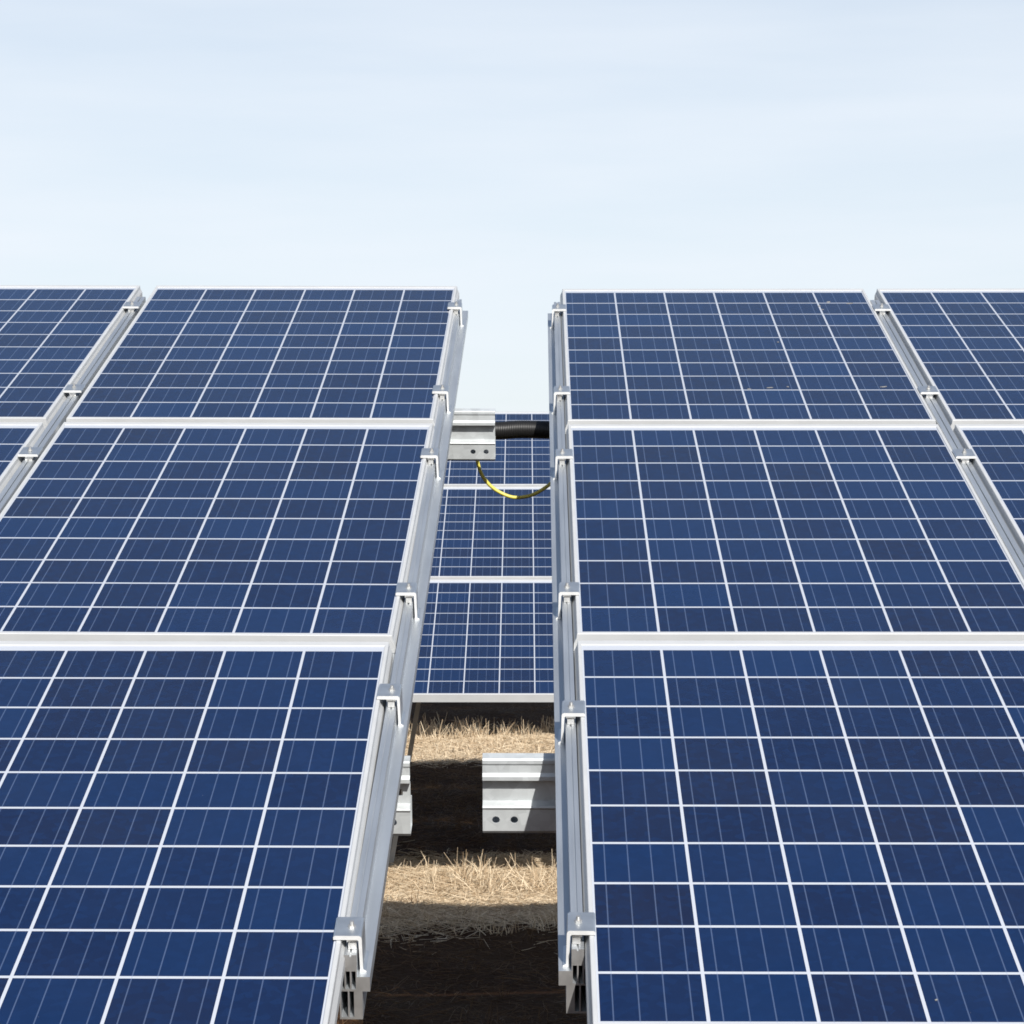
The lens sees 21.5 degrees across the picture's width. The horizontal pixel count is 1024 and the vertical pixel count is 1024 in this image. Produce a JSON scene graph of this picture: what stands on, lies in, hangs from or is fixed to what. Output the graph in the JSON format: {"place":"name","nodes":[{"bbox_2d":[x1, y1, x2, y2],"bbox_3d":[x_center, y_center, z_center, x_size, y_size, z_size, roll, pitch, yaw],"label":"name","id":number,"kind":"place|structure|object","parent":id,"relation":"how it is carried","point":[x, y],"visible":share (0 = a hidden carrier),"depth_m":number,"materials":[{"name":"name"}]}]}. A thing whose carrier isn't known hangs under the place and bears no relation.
{"place":"outdoors","nodes":[
{"label":"outdoors","id":0,"kind":"place"},
{"bbox_2d":[337,702,586,1023],"bbox_3d":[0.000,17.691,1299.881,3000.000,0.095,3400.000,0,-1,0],"label":"ground","id":1,"kind":"structure","parent":0,"point":[398,972],"depth_m":10.81,"materials":[{"name":"soil"}]},
{"bbox_2d":[0,297,495,1018],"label":"mounting rack","id":2,"kind":"object","parent":1,"relation":"on","point":[464,433],"visible":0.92,"depth_m":5.67,"materials":[{"name":"metal"}]},
{"bbox_2d":[0,422,44,492],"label":"solar panel","id":3,"kind":"object","parent":2,"relation":"attached to","point":[16,438],"visible":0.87,"depth_m":7.01,"materials":[{"name":"blue"}]},
{"bbox_2d":[0,285,142,427],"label":"solar panel","id":4,"kind":"object","parent":2,"relation":"attached to","point":[53,339],"visible":0.89,"depth_m":8.14,"materials":[{"name":"blue"}]},
{"bbox_2d":[0,641,392,1023],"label":"solar panel","id":5,"kind":"object","parent":2,"relation":"attached to","point":[182,827],"visible":1,"depth_m":4.64,"materials":[{"name":"blue"}]},
{"bbox_2d":[0,422,433,652],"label":"solar panel","id":6,"kind":"object","parent":2,"relation":"attached to","point":[185,531],"visible":0.94,"depth_m":6.25,"materials":[{"name":"blue"}]},
{"bbox_2d":[66,285,458,427],"bbox_3d":[-0.689,-0.478,8.029,1.001,0.039,1.681,0,17,1],"label":"solar panel","id":7,"kind":"object","parent":2,"relation":"attached to","point":[274,354],"visible":0.91,"depth_m":7.89,"materials":[{"name":"blue"}]},
{"bbox_2d":[476,461,549,498],"bbox_3d":[0.045,-0.141,8.018,0.357,0.206,0.048,0,-1,0],"label":"earth cable","id":8,"kind":"object","parent":2,"relation":"attached to","point":[493,488],"visible":0.59,"depth_m":8.00,"materials":[{"name":"yellow plastic"}]},
{"bbox_2d":[389,702,420,865],"bbox_3d":[-0.046,0.682,14.685,5.412,2.599,4.559,0,-1,0],"label":"mounting rack","id":9,"kind":"object","parent":1,"relation":"on","point":[410,752],"depth_m":13.56,"materials":[{"name":"metal"}]},
{"bbox_2d":[412,579,553,701],"bbox_3d":[-0.055,0.601,12.947,1.001,0.040,1.681,0,17,0],"label":"solar panel","id":10,"kind":"object","parent":9,"relation":"attached to","point":[486,640],"visible":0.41,"depth_m":12.82,"materials":[{"name":"blue"}]},
{"bbox_2d":[430,487,551,578],"bbox_3d":[-0.047,0.111,14.598,1.001,0.040,1.681,0,17,0],"label":"solar panel","id":11,"kind":"object","parent":9,"relation":"attached to","point":[486,533],"visible":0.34,"depth_m":14.49,"materials":[{"name":"blue"}]},
{"bbox_2d":[444,412,549,486],"bbox_3d":[-0.040,-0.379,16.250,1.001,0.040,1.681,0,16,0],"label":"solar panel","id":12,"kind":"object","parent":9,"relation":"attached to","point":[521,462],"visible":0.3,"depth_m":15.84,"materials":[{"name":"blue"}]},
{"bbox_2d":[336,702,586,1023],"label":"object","id":13,"kind":"structure","parent":1,"relation":"on","point":[462,814],"depth_m":12.58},
{"bbox_2d":[378,714,557,954],"bbox_3d":[-0.302,1.786,17.563,3.465,0.272,13.706,0,-1,0],"label":"dry stubble","id":14,"kind":"object","parent":1,"relation":"on","point":[512,888],"visible":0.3,"depth_m":12.85,"materials":[{"name":"beige plant"}]},
{"bbox_2d":[482,300,1023,1012],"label":"mounting rack","id":15,"kind":"object","parent":1,"relation":"on","point":[530,792],"visible":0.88,"depth_m":5.30,"materials":[{"name":"metal"}]},
{"bbox_2d":[495,420,549,439],"bbox_3d":[0.058,-0.248,7.988,0.730,0.076,0.094,0,-1,2],"label":"conduit","id":16,"kind":"object","parent":15,"relation":"attached to","point":[526,429],"visible":0.21,"depth_m":7.95,"materials":[{"name":"black plastic"}]},
{"bbox_2d":[560,289,935,433],"bbox_3d":[0.651,-0.472,8.033,1.001,0.040,1.681,0,17,1],"label":"solar panel","id":17,"kind":"object","parent":15,"relation":"attached to","point":[730,356],"visible":0.98,"depth_m":7.89,"materials":[{"name":"blue"}]},
{"bbox_2d":[565,424,1023,649],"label":"solar panel","id":18,"kind":"object","parent":15,"relation":"attached to","point":[783,532],"visible":0.94,"depth_m":6.21,"materials":[{"name":"blue"}]},
{"bbox_2d":[574,641,1023,1023],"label":"solar panel","id":19,"kind":"object","parent":15,"relation":"attached to","point":[801,832],"visible":1,"depth_m":4.61,"materials":[{"name":"blue"}]},
{"bbox_2d":[874,289,1023,429],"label":"solar panel","id":20,"kind":"object","parent":15,"relation":"attached to","point":[965,348],"visible":0.9,"depth_m":8.06,"materials":[{"name":"blue"}]},
{"bbox_2d":[953,424,1023,554],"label":"solar panel","id":21,"kind":"object","parent":15,"relation":"attached to","point":[998,461],"visible":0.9,"depth_m":6.82,"materials":[{"name":"blue"}]},
{"bbox_2d":[0,0,1023,411],"label":"sky","id":22,"kind":"structure","parent":0,"point":[512,155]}
]}

